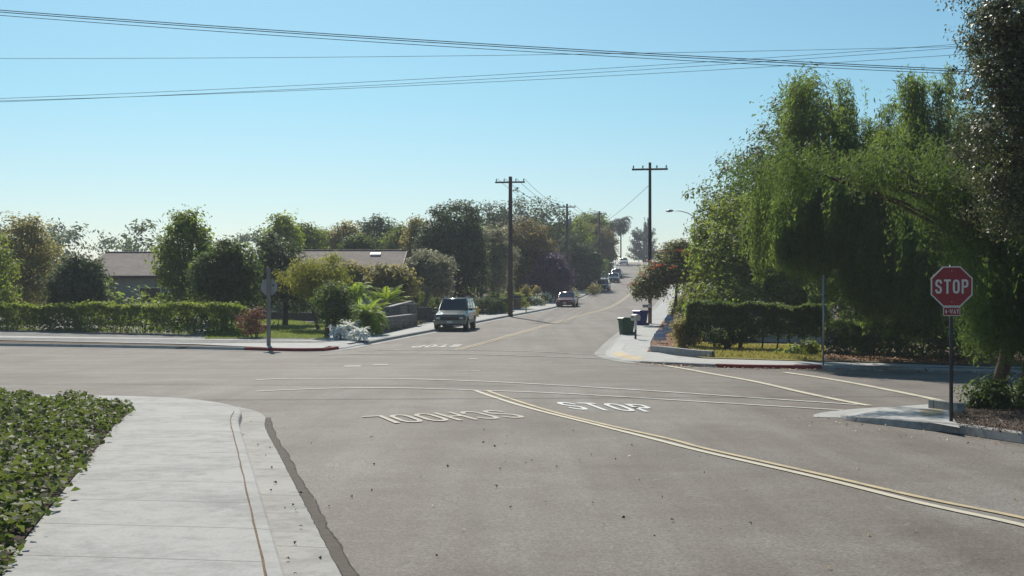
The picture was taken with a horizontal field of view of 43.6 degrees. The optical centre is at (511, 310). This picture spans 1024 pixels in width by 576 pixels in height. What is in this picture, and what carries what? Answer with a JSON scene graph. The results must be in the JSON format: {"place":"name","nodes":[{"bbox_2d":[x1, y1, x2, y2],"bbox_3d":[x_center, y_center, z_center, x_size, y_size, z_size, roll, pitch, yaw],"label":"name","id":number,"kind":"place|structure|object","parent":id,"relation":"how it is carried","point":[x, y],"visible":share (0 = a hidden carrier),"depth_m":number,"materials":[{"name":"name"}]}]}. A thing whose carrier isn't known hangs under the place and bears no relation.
{"place":"outdoors","nodes":[
{"label":"outdoors","id":0,"kind":"place"},
{"bbox_2d":[0,400,129,575],"bbox_3d":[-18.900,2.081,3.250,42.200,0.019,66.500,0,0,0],"label":"planting bed","id":1,"kind":"object","parent":0,"point":[17,533],"visible":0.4,"depth_m":15.23,"materials":[{"name":"brown soil"}]},
{"bbox_2d":[0,387,135,573],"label":"ground cover","id":2,"kind":"object","parent":1,"relation":"on","point":[41,458],"visible":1,"depth_m":18.27,"materials":[{"name":"green plant"}]},
{"bbox_2d":[1,394,263,575],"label":"sidewalk","id":3,"kind":"structure","parent":0,"point":[159,483],"depth_m":13.59,"materials":[{"name":"concrete"}]},
{"bbox_2d":[205,317,328,338],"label":"lawn","id":4,"kind":"structure","parent":0,"point":[305,332],"depth_m":69.72,"materials":[{"name":"green plant"}]},
{"bbox_2d":[234,306,266,336],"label":"bush","id":5,"kind":"object","parent":4,"relation":"on","point":[253,322],"visible":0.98,"depth_m":65.87,"materials":[{"name":"red plant"}]},
{"bbox_2d":[0,263,582,346],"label":"lot ground","id":6,"kind":"structure","parent":0,"point":[21,341],"depth_m":62.10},
{"bbox_2d":[0,227,32,319],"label":"street tree","id":7,"kind":"object","parent":6,"relation":"on","point":[5,253],"visible":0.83,"depth_m":77.72,"materials":[{"name":"green plant"}]},
{"bbox_2d":[0,211,66,318],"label":"street tree","id":8,"kind":"object","parent":6,"relation":"on","point":[36,261],"visible":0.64,"depth_m":87.29,"materials":[{"name":"green plant"}]},
{"bbox_2d":[34,251,119,324],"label":"street tree","id":9,"kind":"object","parent":6,"relation":"on","point":[75,279],"visible":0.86,"depth_m":75.27,"materials":[{"name":"green plant"}]},
{"bbox_2d":[0,299,250,334],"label":"hedge","id":10,"kind":"object","parent":6,"relation":"on","point":[42,315],"visible":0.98,"depth_m":70.63,"materials":[{"name":"green plant"}]},
{"bbox_2d":[96,251,245,313],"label":"house","id":11,"kind":"structure","parent":6,"relation":"on","point":[125,268],"depth_m":100.59,"materials":[{"name":"beige paint"}]},
{"bbox_2d":[138,204,218,322],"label":"street tree","id":12,"kind":"object","parent":6,"relation":"on","point":[188,233],"visible":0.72,"depth_m":81.23,"materials":[{"name":"green plant"}]},
{"bbox_2d":[180,234,271,329],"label":"street tree","id":13,"kind":"object","parent":6,"relation":"on","point":[225,273],"visible":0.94,"depth_m":73.14,"materials":[{"name":"green plant"}]},
{"bbox_2d":[3,254,504,321],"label":"undergrowth","id":14,"kind":"object","parent":6,"relation":"on","point":[153,300],"visible":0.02,"depth_m":87.39,"materials":[{"name":"green plant"}]},
{"bbox_2d":[211,311,330,321],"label":"garden wall","id":15,"kind":"structure","parent":6,"relation":"on","point":[305,316],"depth_m":87.48,"materials":[{"name":"concrete"}]},
{"bbox_2d":[253,209,308,259],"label":"garden tree","id":16,"kind":"object","parent":6,"relation":"on","point":[281,227],"visible":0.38,"depth_m":117.37,"materials":[{"name":"green plant"}]},
{"bbox_2d":[243,229,324,324],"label":"broadleaf tree","id":17,"kind":"object","parent":6,"relation":"on","point":[270,247],"visible":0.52,"depth_m":79.43,"materials":[{"name":"green plant"}]},
{"bbox_2d":[268,221,331,248],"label":"garden tree","id":18,"kind":"object","parent":6,"relation":"on","point":[313,240],"visible":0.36,"depth_m":131.16,"materials":[{"name":"green plant"}]},
{"bbox_2d":[270,250,356,329],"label":"feathery tree","id":19,"kind":"object","parent":6,"relation":"on","point":[312,274],"visible":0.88,"depth_m":73.41,"materials":[{"name":"green plant"}]},
{"bbox_2d":[306,278,358,336],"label":"tree","id":20,"kind":"object","parent":6,"relation":"on","point":[339,310],"visible":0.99,"depth_m":66.03,"materials":[{"name":"green plant"}]},
{"bbox_2d":[263,249,408,310],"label":"house","id":21,"kind":"structure","parent":6,"relation":"on","point":[384,256],"depth_m":98.80,"materials":[{"name":"beige paint"}]},
{"bbox_2d":[316,219,371,248],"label":"garden tree","id":22,"kind":"object","parent":6,"relation":"on","point":[336,232],"visible":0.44,"depth_m":137.19,"materials":[{"name":"green plant"}]},
{"bbox_2d":[331,259,372,317],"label":"tree","id":23,"kind":"object","parent":6,"relation":"on","point":[357,273],"visible":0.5,"depth_m":87.31,"materials":[{"name":"green plant"}]},
{"bbox_2d":[336,232,380,248],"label":"garden tree","id":24,"kind":"object","parent":6,"relation":"on","point":[359,241],"visible":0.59,"depth_m":127.07,"materials":[{"name":"green plant"}]},
{"bbox_2d":[342,282,379,321],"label":"cycad","id":25,"kind":"object","parent":6,"relation":"on","point":[360,287],"visible":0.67,"depth_m":75.71,"materials":[{"name":"green plant"}]},
{"bbox_2d":[347,298,389,334],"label":"cycad","id":26,"kind":"object","parent":6,"relation":"on","point":[368,317],"visible":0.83,"depth_m":68.53,"materials":[{"name":"green plant"}]},
{"bbox_2d":[354,212,400,248],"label":"garden tree","id":27,"kind":"object","parent":6,"relation":"on","point":[380,226],"visible":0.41,"depth_m":145.07,"materials":[{"name":"green plant"}]},
{"bbox_2d":[349,261,423,302],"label":"tree","id":28,"kind":"object","parent":6,"relation":"on","point":[379,276],"visible":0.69,"depth_m":86.17,"materials":[{"name":"green plant"}]},
{"bbox_2d":[369,284,411,311],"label":"cycad","id":29,"kind":"object","parent":6,"relation":"on","point":[389,295],"visible":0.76,"depth_m":82.95,"materials":[{"name":"green plant"}]},
{"bbox_2d":[376,222,410,249],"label":"garden tree","id":30,"kind":"object","parent":6,"relation":"on","point":[393,241],"visible":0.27,"depth_m":139.07,"materials":[{"name":"green plant"}]},
{"bbox_2d":[380,314,415,331],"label":"garden wall","id":31,"kind":"structure","parent":6,"relation":"on","point":[402,320],"depth_m":74.74,"materials":[{"name":"concrete"}]},
{"bbox_2d":[398,213,428,302],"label":"garden tree","id":32,"kind":"object","parent":6,"relation":"on","point":[411,230],"visible":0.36,"depth_m":123.19,"materials":[{"name":"green plant"}]},
{"bbox_2d":[399,248,461,306],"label":"magnolia tree","id":33,"kind":"object","parent":6,"relation":"on","point":[433,269],"visible":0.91,"depth_m":95.21,"materials":[{"name":"green plant"}]},
{"bbox_2d":[408,199,495,308],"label":"dense tree","id":34,"kind":"object","parent":6,"relation":"on","point":[469,260],"visible":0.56,"depth_m":110.66,"materials":[{"name":"green plant"}]},
{"bbox_2d":[472,296,507,314],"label":"hedge","id":35,"kind":"object","parent":6,"relation":"on","point":[488,303],"visible":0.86,"depth_m":100.49,"materials":[{"name":"green plant"}]},
{"bbox_2d":[479,221,524,295],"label":"loose tree","id":36,"kind":"object","parent":6,"relation":"on","point":[498,260],"visible":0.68,"depth_m":117.31,"materials":[{"name":"green plant"}]},
{"bbox_2d":[465,187,589,288],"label":"broadleaf tree","id":37,"kind":"object","parent":6,"relation":"on","point":[501,217],"visible":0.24,"depth_m":173.53,"materials":[{"name":"green plant"}]},
{"bbox_2d":[497,215,564,295],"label":"rusty tree","id":38,"kind":"object","parent":6,"relation":"on","point":[529,253],"visible":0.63,"depth_m":138.39,"materials":[{"name":"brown plant"}]},
{"bbox_2d":[517,249,578,298],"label":"plum tree","id":39,"kind":"object","parent":6,"relation":"on","point":[550,272],"visible":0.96,"depth_m":135.08,"materials":[{"name":"purple plant"}]},
{"bbox_2d":[543,215,598,253],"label":"broadleaf tree","id":40,"kind":"object","parent":6,"relation":"on","point":[578,226],"visible":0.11,"depth_m":180.85,"materials":[{"name":"green plant"}]},
{"bbox_2d":[568,240,609,289],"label":"round tree","id":41,"kind":"object","parent":6,"relation":"on","point":[590,261],"visible":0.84,"depth_m":170.63,"materials":[{"name":"green plant"}]},
{"bbox_2d":[570,208,610,253],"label":"broadleaf tree","id":42,"kind":"object","parent":6,"relation":"on","point":[594,219],"visible":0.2,"depth_m":238.94,"materials":[{"name":"green plant"}]},
{"bbox_2d":[572,222,620,270],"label":"rusty tree","id":43,"kind":"object","parent":6,"relation":"on","point":[608,242],"visible":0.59,"depth_m":223.67,"materials":[{"name":"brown plant"}]},
{"bbox_2d":[0,262,617,347],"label":"sidewalk","id":44,"kind":"structure","parent":0,"point":[110,336],"depth_m":66.05,"materials":[{"name":"grey concrete"}]},
{"bbox_2d":[261,268,276,347],"bbox_3d":[-11.236,-0.109,59.129,0.762,3.700,0.167,0,0,2],"label":"stop sign","id":45,"kind":"object","parent":44,"relation":"on","point":[268,286],"visible":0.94,"depth_m":59.05,"materials":[{"name":"grey metal"}]},
{"bbox_2d":[495,176,524,316],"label":"utility pole","id":46,"kind":"object","parent":44,"relation":"on","point":[510,272],"visible":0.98,"depth_m":97.79,"materials":[{"name":"brown wood"}]},
{"bbox_2d":[0,44,954,98],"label":"power line","id":47,"kind":"object","parent":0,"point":[481,75],"visible":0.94,"depth_m":49.99,"materials":[{"name":"black rubber"}]},
{"bbox_2d":[6,47,962,101],"bbox_3d":[2.375,-9.673,50.000,57.751,3.510,0.015,0,0,0],"label":"power line","id":48,"kind":"object","parent":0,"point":[476,79],"visible":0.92,"depth_m":49.99,"materials":[{"name":"black rubber"}]},
{"bbox_2d":[0,15,969,74],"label":"power line","id":49,"kind":"object","parent":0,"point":[481,48],"visible":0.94,"depth_m":45.99,"materials":[{"name":"black rubber"}]},
{"bbox_2d":[0,0,1021,261],"label":"sky","id":50,"kind":"structure","parent":0,"point":[336,154],"materials":[{"name":"blue"}]},
{"bbox_2d":[0,336,1023,575],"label":"road","id":51,"kind":"structure","parent":0,"point":[395,521],"depth_m":19.32,"materials":[{"name":"grey asphalt"}]},
{"bbox_2d":[0,343,243,349],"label":"kerb","id":52,"kind":"structure","parent":51,"relation":"on","point":[124,346],"depth_m":59.51,"materials":[{"name":"concrete"}]},
{"bbox_2d":[2,393,284,575],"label":"kerb","id":53,"kind":"structure","parent":51,"relation":"on","point":[273,564],"depth_m":13.76,"materials":[{"name":"concrete"}]},
{"bbox_2d":[230,411,266,575],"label":"kerb joint","id":54,"kind":"object","parent":53,"relation":"on","point":[261,555],"visible":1,"depth_m":13.21,"materials":[{"name":"grey concrete"}]},
{"bbox_2d":[234,406,340,575],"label":"gutter","id":55,"kind":"object","parent":51,"relation":"on","point":[306,551],"visible":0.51,"depth_m":14.31,"materials":[{"name":"concrete"}]},
{"bbox_2d":[264,418,359,575],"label":"gutter crack","id":56,"kind":"object","parent":55,"relation":"on","point":[307,507],"visible":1,"depth_m":14.39,"materials":[{"name":"black asphalt"}]},
{"bbox_2d":[244,346,338,350],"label":"red kerb","id":57,"kind":"structure","parent":51,"relation":"on","point":[290,349],"depth_m":57.04,"materials":[{"name":"red paint"}]},
{"bbox_2d":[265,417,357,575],"bbox_3d":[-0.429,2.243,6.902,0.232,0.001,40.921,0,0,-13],"label":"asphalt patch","id":58,"kind":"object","parent":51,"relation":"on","point":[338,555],"visible":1,"depth_m":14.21,"materials":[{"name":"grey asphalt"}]},
{"bbox_2d":[362,410,523,422],"bbox_3d":[-1.353,2.236,27.061,3.317,0.005,2.089,0,0,-29],"label":"road marking","id":59,"kind":"object","parent":51,"relation":"on","point":[443,418],"visible":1,"depth_m":26.95,"materials":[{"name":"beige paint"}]},
{"bbox_2d":[265,387,841,409],"bbox_3d":[0.784,2.224,33.385,16.014,0.022,3.057,0,0,24],"label":"crosswalk line","id":60,"kind":"object","parent":51,"relation":"on","point":[570,393],"visible":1,"depth_m":34.01,"materials":[{"name":"white paint"}]},
{"bbox_2d":[256,378,857,404],"bbox_3d":[0.866,2.196,36.530,18.944,0.081,3.174,0,0,31],"label":"crosswalk line","id":61,"kind":"object","parent":51,"relation":"on","point":[534,383],"visible":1,"depth_m":38.37,"materials":[{"name":"white paint"}]},
{"bbox_2d":[473,390,1023,526],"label":"line","id":62,"kind":"object","parent":51,"relation":"on","point":[909,499],"visible":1,"depth_m":17.67,"materials":[{"name":"yellow paint"}]},
{"bbox_2d":[488,391,1023,518],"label":"line","id":63,"kind":"object","parent":51,"relation":"on","point":[923,497],"visible":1,"depth_m":18.18,"materials":[{"name":"yellow paint"}]},
{"bbox_2d":[656,364,868,404],"bbox_3d":[6.891,2.102,40.150,0.991,0.262,20.315,0,0,-11],"label":"crosswalk line","id":64,"kind":"object","parent":51,"relation":"on","point":[774,386],"visible":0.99,"depth_m":37.11,"materials":[{"name":"white paint"}]},
{"bbox_2d":[715,364,821,368],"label":"red kerb","id":65,"kind":"structure","parent":51,"relation":"on","point":[753,366],"depth_m":45.54,"materials":[{"name":"red paint"}]},
{"bbox_2d":[848,404,936,419],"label":"ramp","id":66,"kind":"structure","parent":51,"relation":"on","point":[873,413],"depth_m":25.79,"materials":[{"name":"concrete"}]},
{"bbox_2d":[822,365,1021,373],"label":"kerb","id":67,"kind":"structure","parent":51,"relation":"on","point":[846,367],"depth_m":44.44,"materials":[{"name":"concrete"}]},
{"bbox_2d":[840,415,1023,442],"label":"kerb","id":68,"kind":"structure","parent":51,"relation":"on","point":[990,433],"depth_m":23.62,"materials":[{"name":"concrete"}]},
{"bbox_2d":[928,399,965,411],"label":"kerb block","id":69,"kind":"structure","parent":51,"relation":"on","point":[943,404],"depth_m":26.82,"materials":[{"name":"concrete"}]},
{"bbox_2d":[401,262,665,335],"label":"road up the hill","id":70,"kind":"structure","parent":0,"point":[603,322],"depth_m":94.67,"materials":[{"name":"grey asphalt"}]},
{"bbox_2d":[0,264,619,351],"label":"gutter","id":71,"kind":"object","parent":70,"relation":"on","point":[337,349],"visible":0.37,"depth_m":61.46,"materials":[{"name":"concrete"}]},
{"bbox_2d":[433,296,475,330],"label":"utility car","id":72,"kind":"object","parent":70,"relation":"on","point":[456,311],"visible":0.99,"depth_m":76.29,"materials":[{"name":"paint"}]},
{"bbox_2d":[366,262,618,343],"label":"kerb","id":73,"kind":"structure","parent":70,"relation":"on","point":[416,333],"depth_m":77.56,"materials":[{"name":"concrete"}]},
{"bbox_2d":[594,289,992,373],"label":"gutter","id":74,"kind":"object","parent":70,"relation":"on","point":[602,350],"visible":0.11,"depth_m":51.01,"materials":[{"name":"concrete"}]},
{"bbox_2d":[616,284,682,341],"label":"sidewalk","id":75,"kind":"structure","parent":0,"point":[645,333],"depth_m":79.60,"materials":[{"name":"grey concrete"}]},
{"bbox_2d":[632,162,667,323],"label":"utility pole","id":76,"kind":"object","parent":75,"relation":"on","point":[649,306],"visible":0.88,"depth_m":82.45,"materials":[{"name":"brown wood"}]},
{"bbox_2d":[688,341,825,360],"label":"dry lawn","id":77,"kind":"structure","parent":0,"point":[732,357],"depth_m":49.56,"materials":[{"name":"green plant"}]},
{"bbox_2d":[684,298,834,349],"bbox_3d":[10.527,0.637,54.757,6.542,2.362,1.674,0,0,34],"label":"hedge","id":78,"kind":"object","parent":77,"relation":"on","point":[771,315],"visible":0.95,"depth_m":54.12,"materials":[{"name":"green plant"}]},
{"bbox_2d":[774,338,824,354],"bbox_3d":[11.432,1.535,51.037,1.969,0.859,1.359,0,0,0],"label":"bush","id":79,"kind":"object","parent":77,"relation":"on","point":[811,347],"visible":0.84,"depth_m":50.76,"materials":[{"name":"green plant"}]},
{"bbox_2d":[622,342,1021,368],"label":"sidewalk","id":80,"kind":"structure","parent":0,"point":[638,348],"depth_m":47.47,"materials":[{"name":"grey concrete"}]},
{"bbox_2d":[609,342,793,364],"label":"ramp","id":81,"kind":"structure","parent":80,"relation":"on","point":[618,347],"depth_m":48.68,"materials":[{"name":"concrete"}]},
{"bbox_2d":[645,267,1022,368],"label":"lot ground","id":82,"kind":"structure","parent":0,"point":[758,341],"depth_m":50.53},
{"bbox_2d":[648,314,687,350],"bbox_3d":[9.710,0.992,76.963,1.729,1.520,48.496,0,0,8],"label":"mulch bed","id":83,"kind":"object","parent":82,"relation":"on","point":[666,342],"visible":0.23,"depth_m":61.60,"materials":[{"name":"brown soil"}]},
{"bbox_2d":[627,237,713,323],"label":"flower tree","id":84,"kind":"object","parent":83,"relation":"on","point":[662,275],"visible":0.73,"depth_m":80.71,"materials":[{"name":"green plant"}]},
{"bbox_2d":[668,316,703,348],"bbox_3d":[7.759,0.953,56.424,1.759,1.747,1.361,0,0,0],"label":"bush","id":85,"kind":"object","parent":83,"relation":"on","point":[682,339],"visible":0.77,"depth_m":56.27,"materials":[{"name":"green plant"}]},
{"bbox_2d":[650,346,714,357],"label":"kerb","id":86,"kind":"structure","parent":82,"relation":"on","point":[680,351],"depth_m":51.74,"materials":[{"name":"concrete"}]},
{"bbox_2d":[701,324,752,349],"bbox_3d":[9.176,1.293,54.257,1.988,1.409,1.763,0,0,37],"label":"bush","id":87,"kind":"object","parent":82,"relation":"on","point":[725,337],"visible":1,"depth_m":54.05,"materials":[{"name":"green plant"}]},
{"bbox_2d":[669,188,831,321],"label":"broadleaf tree","id":88,"kind":"object","parent":82,"relation":"on","point":[716,242],"visible":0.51,"depth_m":66.91,"materials":[{"name":"green plant"}]},
{"bbox_2d":[681,61,865,305],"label":"shade tree","id":89,"kind":"object","parent":82,"relation":"on","point":[762,131],"visible":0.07,"depth_m":79.41,"materials":[{"name":"green plant"}]},
{"bbox_2d":[760,310,833,342],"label":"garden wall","id":90,"kind":"structure","parent":82,"relation":"on","point":[793,340],"depth_m":61.94,"materials":[{"name":"concrete"}]},
{"bbox_2d":[739,61,1018,352],"bbox_3d":[14.261,-3.786,49.733,12.440,11.760,10.343,0,0,37],"label":"pepper tree","id":91,"kind":"object","parent":82,"relation":"on","point":[845,236],"visible":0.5,"depth_m":46.89,"materials":[{"name":"green plant"}]},
{"bbox_2d":[779,262,1007,335],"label":"shade tree","id":92,"kind":"object","parent":82,"relation":"on","point":[835,299],"visible":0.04,"depth_m":66.92,"materials":[{"name":"green plant"}]},
{"bbox_2d":[822,348,1023,365],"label":"leaf ground","id":93,"kind":"structure","parent":0,"point":[890,361],"depth_m":46.98,"materials":[{"name":"brown plant"}]},
{"bbox_2d":[824,316,997,361],"bbox_3d":[15.425,1.071,49.490,1.766,2.039,7.184,0,0,-44],"label":"hedge","id":94,"kind":"object","parent":93,"relation":"on","point":[852,341],"visible":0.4,"depth_m":49.65,"materials":[{"name":"green plant"}]},
{"bbox_2d":[953,405,1023,434],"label":"lot ground","id":95,"kind":"structure","parent":0,"point":[956,415],"depth_m":24.98,"materials":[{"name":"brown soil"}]},
{"bbox_2d":[876,402,961,427],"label":"sidewalk","id":96,"kind":"structure","parent":95,"relation":"on","point":[911,410],"depth_m":26.24,"materials":[{"name":"concrete"}]},
{"bbox_2d":[931,265,972,420],"bbox_3d":[8.295,0.650,24.169,0.762,3.000,0.090,0,0,6],"label":"stop sign","id":97,"kind":"object","parent":95,"relation":"on","point":[951,289],"visible":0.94,"depth_m":24.14,"materials":[{"name":"metal"}]},
{"bbox_2d":[924,0,1023,254],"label":"leathery tree","id":98,"kind":"object","parent":95,"relation":"on","point":[1003,28],"visible":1,"depth_m":24.89,"materials":[{"name":"green plant"}]},
{"bbox_2d":[953,374,1023,409],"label":"bush","id":99,"kind":"object","parent":95,"relation":"on","point":[985,396],"visible":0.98,"depth_m":27.42,"materials":[{"name":"green plant"}]},
{"bbox_3d":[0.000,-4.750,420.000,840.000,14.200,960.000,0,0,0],"label":"ground","id":100,"kind":"structure","parent":0,"visible":0},
{"bbox_2d":[0,217,809,277],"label":"distant trees","id":101,"kind":"object","parent":100,"relation":"on","point":[129,243],"visible":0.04,"depth_m":181.67,"materials":[{"name":"green plant"}]},
{"bbox_2d":[0,46,962,58],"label":"power line","id":102,"kind":"object","parent":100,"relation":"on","point":[413,56],"visible":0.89,"depth_m":51.99,"materials":[{"name":"black rubber"}]},
{"bbox_2d":[5,54,962,100],"bbox_3d":[2.375,-9.527,50.000,57.751,3.024,0.015,0,0,0],"label":"power line","id":103,"kind":"object","parent":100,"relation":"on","point":[495,81],"visible":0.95,"depth_m":49.99,"materials":[{"name":"black rubber"}]},
{"bbox_2d":[0,10,968,69],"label":"power line","id":104,"kind":"object","parent":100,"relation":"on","point":[479,43],"visible":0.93,"depth_m":45.99,"materials":[{"name":"black rubber"}]},
{"bbox_2d":[1,12,969,71],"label":"power line","id":105,"kind":"object","parent":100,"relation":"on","point":[478,45],"visible":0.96,"depth_m":45.99,"materials":[{"name":"black rubber"}]},
{"bbox_2d":[625,225,660,261],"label":"pine tree","id":106,"kind":"object","parent":100,"relation":"on","point":[639,235],"visible":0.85,"depth_m":343.94,"materials":[{"name":"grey plant"}]},
{"bbox_2d":[724,127,1023,394],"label":"pepper tree","id":107,"kind":"object","parent":100,"relation":"on","point":[999,301],"visible":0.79,"depth_m":29.96,"materials":[{"name":"green plant"}]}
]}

